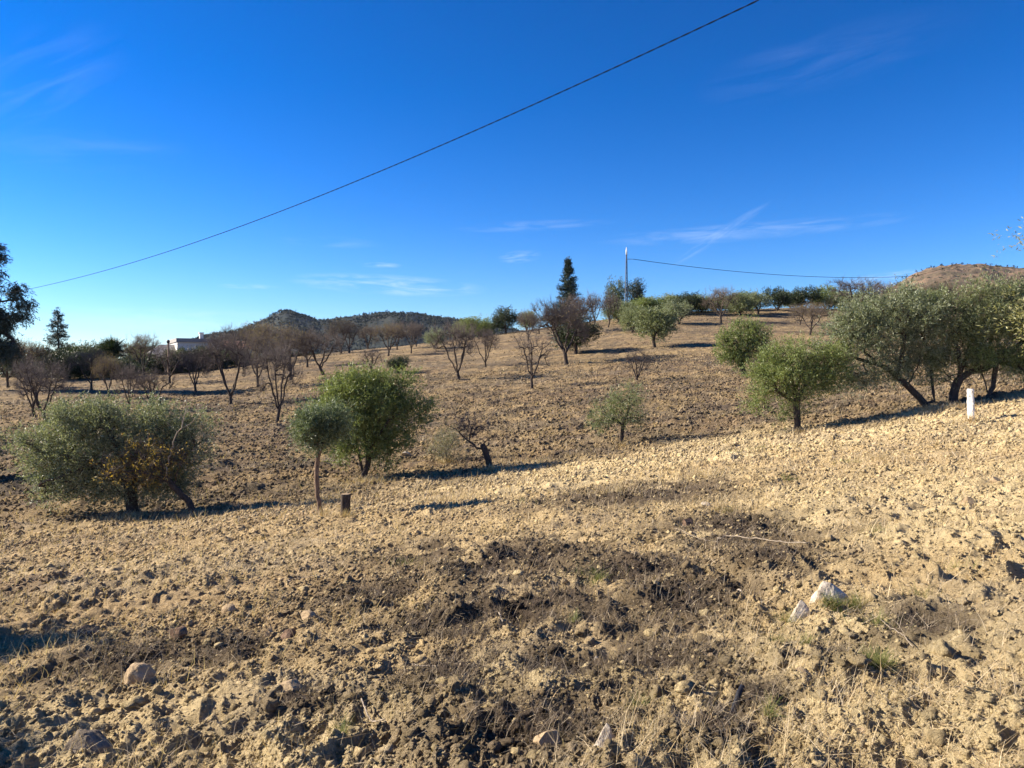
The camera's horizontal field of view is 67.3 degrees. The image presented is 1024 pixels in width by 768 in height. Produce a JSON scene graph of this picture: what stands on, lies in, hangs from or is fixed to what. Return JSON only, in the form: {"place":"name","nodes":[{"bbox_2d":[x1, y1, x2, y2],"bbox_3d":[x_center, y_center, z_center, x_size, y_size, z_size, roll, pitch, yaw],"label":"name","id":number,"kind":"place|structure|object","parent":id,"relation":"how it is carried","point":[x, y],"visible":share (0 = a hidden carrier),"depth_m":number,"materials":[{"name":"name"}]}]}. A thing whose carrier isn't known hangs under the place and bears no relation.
{"place":"outdoors","nodes":[
{"label":"outdoors","id":0,"kind":"place"},
{"bbox_2d":[206,311,517,355],"bbox_3d":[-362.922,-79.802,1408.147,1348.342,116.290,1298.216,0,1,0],"label":"hills","id":1,"kind":"structure","parent":0,"point":[380,343],"depth_m":1193.21,"materials":[{"name":"brown soil"}]},
{"bbox_2d":[195,309,521,356],"bbox_3d":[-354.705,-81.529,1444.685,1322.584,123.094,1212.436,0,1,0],"label":"hill scrub","id":2,"kind":"object","parent":1,"relation":"on","point":[430,319],"visible":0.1,"depth_m":1258.31,"materials":[{"name":"green plant"}]},
{"bbox_2d":[1,0,758,294],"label":"overhead cable","id":3,"kind":"object","parent":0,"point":[462,135],"visible":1,"depth_m":16.90,"materials":[{"name":"black plastic"}]},
{"bbox_2d":[0,308,1023,767],"bbox_3d":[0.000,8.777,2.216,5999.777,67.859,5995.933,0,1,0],"label":"ground","id":4,"kind":"structure","parent":0,"point":[610,348],"depth_m":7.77,"materials":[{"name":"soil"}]},
{"bbox_2d":[0,337,33,387],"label":"almond tree","id":5,"kind":"object","parent":4,"relation":"on","point":[7,380],"visible":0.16,"depth_m":61.98,"materials":[{"name":"brown plant"}]},
{"bbox_2d":[0,243,39,370],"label":"eucalyptus tree","id":6,"kind":"object","parent":4,"relation":"on","point":[9,351],"visible":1,"depth_m":57.71,"materials":[{"name":"green plant"}]},
{"bbox_2d":[7,355,57,417],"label":"almond tree","id":7,"kind":"object","parent":4,"relation":"on","point":[32,405],"visible":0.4,"depth_m":40.32,"materials":[{"name":"brown plant"}]},
{"bbox_2d":[16,337,54,375],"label":"almond tree","id":8,"kind":"object","parent":4,"relation":"on","point":[38,352],"visible":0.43,"depth_m":69.79,"materials":[{"name":"brown plant"}]},
{"bbox_2d":[11,348,76,423],"bbox_3d":[-22.924,0.218,37.399,2.472,3.980,2.860,1,2,43],"label":"almond tree","id":9,"kind":"object","parent":4,"relation":"on","point":[32,373],"visible":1,"depth_m":37.50,"materials":[{"name":"brown plant"}]},
{"bbox_2d":[43,307,71,348],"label":"ragged conifer","id":10,"kind":"object","parent":4,"relation":"on","point":[57,336],"visible":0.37,"depth_m":95.70,"materials":[{"name":"green plant"}]},
{"bbox_2d":[33,344,96,378],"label":"evergreen bush","id":11,"kind":"object","parent":4,"relation":"on","point":[74,372],"visible":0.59,"depth_m":71.22,"materials":[{"name":"green plant"}]},
{"bbox_2d":[75,624,99,637],"bbox_3d":[-3.911,2.293,7.086,0.185,0.148,0.139,0,1,8],"label":"stone","id":12,"kind":"object","parent":4,"relation":"on","point":[87,627],"visible":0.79,"depth_m":7.06,"materials":[{"name":"grey stone"}]},
{"bbox_2d":[63,729,112,756],"bbox_3d":[-2.321,1.968,4.192,0.290,0.174,0.204,0,1,0],"label":"stone","id":13,"kind":"object","parent":4,"relation":"on","point":[97,736],"visible":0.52,"depth_m":4.16,"materials":[{"name":"grey stone"}]},
{"bbox_2d":[64,345,115,389],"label":"almond tree","id":14,"kind":"object","parent":4,"relation":"on","point":[91,357],"visible":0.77,"depth_m":57.56,"materials":[{"name":"brown plant"}]},
{"bbox_2d":[91,353,123,397],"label":"almond tree","id":15,"kind":"object","parent":4,"relation":"on","point":[102,366],"visible":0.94,"depth_m":51.31,"materials":[{"name":"brown plant"}]},
{"bbox_2d":[94,334,127,359],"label":"tree","id":16,"kind":"object","parent":4,"relation":"on","point":[110,345],"visible":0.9,"depth_m":81.39,"materials":[{"name":"green plant"}]},
{"bbox_2d":[0,381,227,516],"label":"olive tree","id":17,"kind":"object","parent":4,"relation":"on","point":[79,425],"visible":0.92,"depth_m":20.19,"materials":[{"name":"green plant"}]},
{"bbox_2d":[87,356,145,377],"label":"evergreen bush","id":18,"kind":"object","parent":4,"relation":"on","point":[126,365],"visible":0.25,"depth_m":73.89,"materials":[{"name":"green plant"}]},
{"bbox_2d":[111,361,146,407],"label":"almond tree","id":19,"kind":"object","parent":4,"relation":"on","point":[127,377],"visible":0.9,"depth_m":44.15,"materials":[{"name":"brown plant"}]},
{"bbox_2d":[124,662,156,684],"bbox_3d":[-2.618,2.062,5.412,0.238,0.200,0.175,0,1,0],"label":"stone","id":20,"kind":"object","parent":4,"relation":"on","point":[138,671],"visible":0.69,"depth_m":5.38,"materials":[{"name":"beige stone"}]},
{"bbox_2d":[119,331,163,374],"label":"almond tree","id":21,"kind":"object","parent":4,"relation":"on","point":[143,343],"visible":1,"depth_m":75.83,"materials":[{"name":"brown plant"}]},
{"bbox_2d":[89,397,204,513],"bbox_3d":[-9.251,1.904,19.533,2.890,3.163,1.389,0,1,0],"label":"yellow leaved almond","id":22,"kind":"object","parent":4,"relation":"on","point":[175,488],"visible":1,"depth_m":19.57,"materials":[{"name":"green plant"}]},
{"bbox_2d":[128,367,179,405],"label":"almond tree","id":23,"kind":"object","parent":4,"relation":"on","point":[147,377],"visible":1,"depth_m":43.84,"materials":[{"name":"brown plant"}]},
{"bbox_2d":[139,354,176,373],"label":"evergreen bush","id":24,"kind":"object","parent":4,"relation":"on","point":[150,363],"visible":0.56,"depth_m":77.00,"materials":[{"name":"green plant"}]},
{"bbox_2d":[147,343,192,383],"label":"almond tree","id":25,"kind":"object","parent":4,"relation":"on","point":[164,353],"visible":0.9,"depth_m":63.44,"materials":[{"name":"brown plant"}]},
{"bbox_2d":[167,626,187,638],"bbox_3d":[-2.809,2.112,6.489,0.195,0.144,0.104,1,1,31],"label":"stone","id":26,"kind":"object","parent":4,"relation":"on","point":[182,630],"visible":0.73,"depth_m":6.44,"materials":[{"name":"grey stone"}]},
{"bbox_2d":[169,347,206,372],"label":"evergreen bush","id":27,"kind":"object","parent":4,"relation":"on","point":[175,357],"visible":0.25,"depth_m":78.25,"materials":[{"name":"green plant"}]},
{"bbox_2d":[174,342,212,392],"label":"almond tree","id":28,"kind":"object","parent":4,"relation":"on","point":[190,365],"visible":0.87,"depth_m":54.88,"materials":[{"name":"brown plant"}]},
{"bbox_2d":[147,332,250,355],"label":"farm house","id":29,"kind":"structure","parent":4,"relation":"on","point":[184,342],"depth_m":88.95,"materials":[{"name":"white paint"}]},
{"bbox_2d":[204,330,238,367],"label":"almond tree","id":30,"kind":"object","parent":4,"relation":"on","point":[215,335],"visible":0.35,"depth_m":77.61,"materials":[{"name":"brown plant"}]},
{"bbox_2d":[194,329,256,404],"bbox_3d":[-16.916,-0.986,46.477,3.629,4.885,3.848,0,1,0],"label":"almond tree","id":31,"kind":"object","parent":4,"relation":"on","point":[236,348],"visible":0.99,"depth_m":45.80,"materials":[{"name":"brown plant"}]},
{"bbox_2d":[220,322,252,352],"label":"almond tree","id":32,"kind":"object","parent":4,"relation":"on","point":[237,333],"visible":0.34,"depth_m":87.25,"materials":[{"name":"brown plant"}]},
{"bbox_2d":[230,327,281,386],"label":"almond tree","id":33,"kind":"object","parent":4,"relation":"on","point":[258,343],"visible":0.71,"depth_m":55.22,"materials":[{"name":"brown plant"}]},
{"bbox_2d":[239,319,291,363],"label":"almond tree","id":34,"kind":"object","parent":4,"relation":"on","point":[258,325],"visible":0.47,"depth_m":81.18,"materials":[{"name":"brown plant"}]},
{"bbox_2d":[246,337,305,422],"bbox_3d":[-11.368,-0.352,37.785,2.697,4.927,2.935,1,1,34],"label":"almond tree","id":35,"kind":"object","parent":4,"relation":"on","point":[277,363],"visible":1,"depth_m":37.60,"materials":[{"name":"brown plant"}]},
{"bbox_2d":[264,322,314,379],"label":"almond tree","id":36,"kind":"object","parent":4,"relation":"on","point":[295,343],"visible":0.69,"depth_m":59.88,"materials":[{"name":"brown plant"}]},
{"bbox_2d":[280,679,300,691],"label":"stone","id":37,"kind":"object","parent":4,"relation":"on","point":[289,684],"visible":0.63,"depth_m":4.80,"materials":[{"name":"beige stone"}]},
{"bbox_2d":[279,392,360,513],"bbox_3d":[-3.720,1.465,15.211,1.618,2.676,1.368,0,1,0],"label":"olive tree","id":38,"kind":"object","parent":4,"relation":"on","point":[329,424],"visible":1,"depth_m":15.05,"materials":[{"name":"green plant"}]},
{"bbox_2d":[295,327,350,374],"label":"almond tree","id":39,"kind":"object","parent":4,"relation":"on","point":[316,346],"visible":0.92,"depth_m":61.80,"materials":[{"name":"brown plant"}]},
{"bbox_2d":[324,315,358,353],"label":"almond tree","id":40,"kind":"object","parent":4,"relation":"on","point":[335,328],"visible":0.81,"depth_m":89.65,"materials":[{"name":"brown plant"}]},
{"bbox_2d":[340,493,350,515],"bbox_3d":[-3.198,2.395,14.725,0.258,0.593,0.259,0,1,0],"label":"tree stump","id":41,"kind":"object","parent":4,"relation":"on","point":[345,500],"visible":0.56,"depth_m":14.65,"materials":[{"name":"brown wood"}]},
{"bbox_2d":[336,321,362,352],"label":"almond tree","id":42,"kind":"object","parent":4,"relation":"on","point":[345,338],"visible":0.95,"depth_m":89.71,"materials":[{"name":"brown plant"}]},
{"bbox_2d":[358,324,378,348],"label":"almond tree","id":43,"kind":"object","parent":4,"relation":"on","point":[370,331],"visible":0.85,"depth_m":104.54,"materials":[{"name":"brown plant"}]},
{"bbox_2d":[358,347,384,368],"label":"almond tree","id":44,"kind":"object","parent":4,"relation":"on","point":[370,353],"visible":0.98,"depth_m":62.02,"materials":[{"name":"brown plant"}]},
{"bbox_2d":[304,358,443,478],"bbox_3d":[-4.316,1.182,24.090,4.422,4.033,3.127,0,1,0],"label":"olive tree","id":45,"kind":"object","parent":4,"relation":"on","point":[375,402],"visible":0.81,"depth_m":23.82,"materials":[{"name":"green plant"}]},
{"bbox_2d":[371,320,408,355],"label":"almond tree","id":46,"kind":"object","parent":4,"relation":"on","point":[386,329],"visible":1,"depth_m":78.72,"materials":[{"name":"brown plant"}]},
{"bbox_2d":[384,354,411,372],"bbox_3d":[-9.141,-1.610,61.110,2.220,1.575,2.370,0,1,8],"label":"bush","id":47,"kind":"object","parent":4,"relation":"on","point":[393,362],"visible":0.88,"depth_m":60.67,"materials":[{"name":"green plant"}]},
{"bbox_2d":[401,321,421,352],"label":"almond tree","id":48,"kind":"object","parent":4,"relation":"on","point":[414,333],"visible":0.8,"depth_m":80.99,"materials":[{"name":"brown plant"}]},
{"bbox_2d":[422,328,450,348],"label":"olive tree","id":49,"kind":"object","parent":4,"relation":"on","point":[435,337],"visible":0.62,"depth_m":83.55,"materials":[{"name":"green plant"}]},
{"bbox_2d":[419,417,473,461],"bbox_3d":[-2.226,1.972,26.352,2.029,1.853,1.648,0,1,0],"label":"grey shrub","id":50,"kind":"object","parent":4,"relation":"on","point":[452,440],"visible":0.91,"depth_m":26.27,"materials":[{"name":"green plant"}]},
{"bbox_2d":[425,317,479,379],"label":"almond tree","id":51,"kind":"object","parent":4,"relation":"on","point":[458,336],"visible":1,"depth_m":54.00,"materials":[{"name":"brown plant"}]},
{"bbox_2d":[444,408,507,466],"bbox_3d":[-1.143,1.792,24.031,2.122,2.216,1.250,0,1,0],"label":"broken almond","id":52,"kind":"object","parent":4,"relation":"on","point":[485,452],"visible":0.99,"depth_m":23.92,"materials":[{"name":"brown plant"}]},
{"bbox_2d":[455,313,500,336],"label":"olive tree","id":53,"kind":"object","parent":4,"relation":"on","point":[486,324],"visible":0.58,"depth_m":99.03,"materials":[{"name":"green plant"}]},
{"bbox_2d":[467,326,499,366],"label":"almond tree","id":54,"kind":"object","parent":4,"relation":"on","point":[487,342],"visible":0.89,"depth_m":61.38,"materials":[{"name":"brown plant"}]},
{"bbox_2d":[488,305,520,333],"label":"olive tree","id":55,"kind":"object","parent":4,"relation":"on","point":[502,319],"visible":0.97,"depth_m":97.50,"materials":[{"name":"green plant"}]},
{"bbox_2d":[32,472,982,751],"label":"dead weeds","id":56,"kind":"object","parent":4,"relation":"on","point":[532,664],"visible":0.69,"depth_m":5.69,"materials":[{"name":"brown plant"}]},
{"bbox_2d":[516,308,540,340],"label":"almond tree","id":57,"kind":"object","parent":4,"relation":"on","point":[522,321],"visible":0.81,"depth_m":82.93,"materials":[{"name":"brown plant"}]},
{"bbox_2d":[512,325,556,388],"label":"almond tree","id":58,"kind":"object","parent":4,"relation":"on","point":[531,350],"visible":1,"depth_m":46.48,"materials":[{"name":"brown plant"}]},
{"bbox_2d":[97,398,989,521],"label":"straw tufts","id":59,"kind":"object","parent":4,"relation":"on","point":[136,516],"visible":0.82,"depth_m":15.71,"materials":[{"name":"beige plant"}]},
{"bbox_2d":[533,729,559,746],"bbox_3d":[0.166,1.710,3.669,0.127,0.132,0.120,0,1,0],"label":"stone","id":60,"kind":"object","parent":4,"relation":"on","point":[538,740],"visible":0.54,"depth_m":3.64,"materials":[{"name":"beige stone"}]},
{"bbox_2d":[523,293,600,364],"bbox_3d":[3.896,-4.164,58.865,5.023,5.776,5.462,1,1,29],"label":"almond tree","id":61,"kind":"object","parent":4,"relation":"on","point":[570,316],"visible":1,"depth_m":58.40,"materials":[{"name":"brown plant"}]},
{"bbox_2d":[549,256,587,320],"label":"cypress tree","id":62,"kind":"object","parent":4,"relation":"on","point":[568,288],"visible":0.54,"depth_m":111.24,"materials":[{"name":"green plant"}]},
{"bbox_2d":[548,313,605,354],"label":"olive tree","id":63,"kind":"object","parent":4,"relation":"on","point":[575,344],"visible":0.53,"depth_m":65.41,"materials":[{"name":"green plant"}]},
{"bbox_2d":[557,290,601,320],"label":"almond tree","id":64,"kind":"object","parent":4,"relation":"on","point":[575,300],"visible":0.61,"depth_m":83.23,"materials":[{"name":"brown plant"}]},
{"bbox_2d":[595,723,615,746],"bbox_3d":[0.425,1.609,3.494,0.131,0.135,0.087,0,1,0],"label":"stone","id":65,"kind":"object","parent":4,"relation":"on","point":[608,729],"visible":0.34,"depth_m":3.48,"materials":[{"name":"stone"}]},
{"bbox_2d":[597,290,621,326],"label":"almond tree","id":66,"kind":"object","parent":4,"relation":"on","point":[608,300],"visible":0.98,"depth_m":87.11,"materials":[{"name":"brown plant"}]},
{"bbox_2d":[603,274,626,308],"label":"pine tree","id":67,"kind":"object","parent":4,"relation":"on","point":[615,290],"visible":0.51,"depth_m":117.31,"materials":[{"name":"green plant"}]},
{"bbox_2d":[583,377,651,443],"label":"olive tree","id":68,"kind":"object","parent":4,"relation":"on","point":[622,407],"visible":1,"depth_m":25.82,"materials":[{"name":"green plant"}]},
{"bbox_2d":[598,299,639,322],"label":"olive tree","id":69,"kind":"object","parent":4,"relation":"on","point":[616,317],"visible":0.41,"depth_m":91.06,"materials":[{"name":"green plant"}]},
{"bbox_2d":[625,247,627,301],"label":"utility pole","id":70,"kind":"object","parent":4,"relation":"on","point":[626,278],"visible":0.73,"depth_m":103.60,"materials":[{"name":"metal"}]},
{"bbox_2d":[634,259,961,277],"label":"power line","id":71,"kind":"object","parent":70,"relation":"attached to","point":[790,275],"visible":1,"depth_m":125.06,"materials":[{"name":"black"}]},
{"bbox_2d":[615,304,642,332],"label":"olive tree","id":72,"kind":"object","parent":4,"relation":"on","point":[626,319],"visible":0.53,"depth_m":79.63,"materials":[{"name":"green plant"}]},
{"bbox_2d":[622,277,646,302],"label":"pine tree","id":73,"kind":"object","parent":4,"relation":"on","point":[635,290],"visible":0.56,"depth_m":119.04,"materials":[{"name":"green plant"}]},
{"bbox_2d":[618,347,655,380],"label":"almond tree","id":74,"kind":"object","parent":4,"relation":"on","point":[640,367],"visible":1,"depth_m":43.92,"materials":[{"name":"brown plant"}]},
{"bbox_2d":[629,294,663,308],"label":"olive tree","id":75,"kind":"object","parent":4,"relation":"on","point":[642,302],"visible":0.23,"depth_m":94.72,"materials":[{"name":"green plant"}]},
{"bbox_2d":[629,301,683,347],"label":"olive tree","id":76,"kind":"object","parent":4,"relation":"on","point":[661,320],"visible":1,"depth_m":63.99,"materials":[{"name":"green plant"}]},
{"bbox_2d":[319,442,1000,733],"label":"green grass","id":77,"kind":"structure","parent":4,"relation":"on","point":[876,658],"depth_m":5.02,"materials":[{"name":"green plant"}]},
{"bbox_2d":[660,299,696,324],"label":"olive tree","id":78,"kind":"object","parent":4,"relation":"on","point":[684,311],"visible":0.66,"depth_m":83.22,"materials":[{"name":"green plant"}]},
{"bbox_2d":[669,290,712,314],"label":"olive tree","id":79,"kind":"object","parent":4,"relation":"on","point":[692,300],"visible":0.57,"depth_m":92.75,"materials":[{"name":"green plant"}]},
{"bbox_2d":[698,283,738,322],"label":"almond tree","id":80,"kind":"object","parent":4,"relation":"on","point":[715,295],"visible":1,"depth_m":83.58,"materials":[{"name":"brown plant"}]},
{"bbox_2d":[728,684,744,716],"bbox_3d":[1.154,1.630,3.951,0.038,0.130,0.162,1,1,35],"label":"pipe piece","id":81,"kind":"object","parent":4,"relation":"on","point":[740,690],"visible":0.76,"depth_m":3.95,"materials":[{"name":"black plastic"}]},
{"bbox_2d":[723,288,759,315],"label":"olive tree","id":82,"kind":"object","parent":4,"relation":"on","point":[743,305],"visible":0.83,"depth_m":91.03,"materials":[{"name":"green plant"}]},
{"bbox_2d":[711,306,777,374],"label":"olive tree","id":83,"kind":"object","parent":4,"relation":"on","point":[737,352],"visible":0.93,"depth_m":42.63,"materials":[{"name":"green plant"}]},
{"bbox_2d":[745,290,772,313],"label":"olive tree","id":84,"kind":"object","parent":4,"relation":"on","point":[759,298],"visible":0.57,"depth_m":92.93,"materials":[{"name":"green plant"}]},
{"bbox_2d":[762,285,793,310],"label":"olive tree","id":85,"kind":"object","parent":4,"relation":"on","point":[781,297],"visible":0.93,"depth_m":96.34,"materials":[{"name":"green plant"}]},
{"bbox_2d":[735,326,862,429],"bbox_3d":[9.048,-0.174,24.606,4.092,3.544,2.706,0,1,0],"label":"olive tree","id":86,"kind":"object","parent":4,"relation":"on","point":[774,375],"visible":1,"depth_m":24.39,"materials":[{"name":"green plant"}]},
{"bbox_2d":[789,600,809,622],"bbox_3d":[2.019,1.599,5.399,0.190,0.165,0.126,0,1,0],"label":"stone","id":87,"kind":"object","parent":4,"relation":"on","point":[800,607],"visible":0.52,"depth_m":5.38,"materials":[{"name":"stone"}]},
{"bbox_2d":[788,285,824,308],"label":"olive tree","id":88,"kind":"object","parent":4,"relation":"on","point":[800,296],"visible":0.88,"depth_m":98.08,"materials":[{"name":"green plant"}]},
{"bbox_2d":[787,299,837,334],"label":"almond tree","id":89,"kind":"object","parent":4,"relation":"on","point":[824,312],"visible":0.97,"depth_m":71.12,"materials":[{"name":"brown plant"}]},
{"bbox_2d":[810,284,838,307],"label":"olive tree","id":90,"kind":"object","parent":4,"relation":"on","point":[825,292],"visible":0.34,"depth_m":100.03,"materials":[{"name":"green plant"}]},
{"bbox_2d":[809,581,848,604],"bbox_3d":[2.304,1.537,5.593,0.300,0.205,0.218,0,1,0],"label":"stone","id":91,"kind":"object","parent":4,"relation":"on","point":[825,585],"visible":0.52,"depth_m":5.55,"materials":[{"name":"stone"}]},
{"bbox_2d":[821,289,857,310],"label":"olive tree","id":92,"kind":"object","parent":4,"relation":"on","point":[834,303],"visible":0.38,"depth_m":97.23,"materials":[{"name":"green plant"}]},
{"bbox_2d":[824,275,885,303],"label":"almond tree","id":93,"kind":"object","parent":4,"relation":"on","point":[846,286],"visible":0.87,"depth_m":91.16,"materials":[{"name":"brown plant"}]},
{"bbox_2d":[807,273,962,407],"bbox_3d":[11.999,-1.378,25.314,5.055,4.667,2.851,0,1,16],"label":"olive tree","id":94,"kind":"object","parent":4,"relation":"on","point":[903,332],"visible":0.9,"depth_m":24.89,"materials":[{"name":"green plant"}]},
{"bbox_2d":[925,277,959,307],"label":"almond tree","id":95,"kind":"object","parent":4,"relation":"on","point":[944,285],"visible":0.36,"depth_m":91.12,"materials":[{"name":"brown plant"}]},
{"bbox_2d":[915,266,1023,403],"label":"olive tree","id":96,"kind":"object","parent":4,"relation":"on","point":[967,330],"visible":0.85,"depth_m":24.79,"materials":[{"name":"green plant"}]},
{"bbox_2d":[967,389,974,418],"bbox_3d":[11.759,0.688,19.700,0.198,1.128,0.187,1,1,33],"label":"boundary post","id":97,"kind":"object","parent":4,"relation":"on","point":[970,401],"visible":0.71,"depth_m":19.64,"materials":[{"name":"white paint"}]},
{"bbox_2d":[953,335,1023,398],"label":"olive tree","id":98,"kind":"object","parent":4,"relation":"on","point":[993,382],"visible":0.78,"depth_m":24.71,"materials":[{"name":"green plant"}]},
{"bbox_2d":[976,217,1023,355],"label":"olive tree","id":99,"kind":"object","parent":4,"relation":"on","point":[1017,312],"visible":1,"depth_m":10.69,"materials":[{"name":"green plant"}]},
{"bbox_2d":[0,0,1023,358],"label":"sky","id":100,"kind":"structure","parent":0,"point":[826,140],"materials":[{"name":"blue"}]},
{"bbox_2d":[879,264,1023,309],"bbox_3d":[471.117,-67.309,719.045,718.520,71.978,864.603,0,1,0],"label":"hill","id":101,"kind":"structure","parent":0,"point":[951,273],"depth_m":518.96,"materials":[{"name":"brown soil"}]},
{"bbox_2d":[844,263,1022,306],"bbox_3d":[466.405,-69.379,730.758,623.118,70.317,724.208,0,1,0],"label":"hill scrub","id":102,"kind":"object","parent":101,"relation":"on","point":[975,265],"visible":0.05,"depth_m":542.02,"materials":[{"name":"green plant"}]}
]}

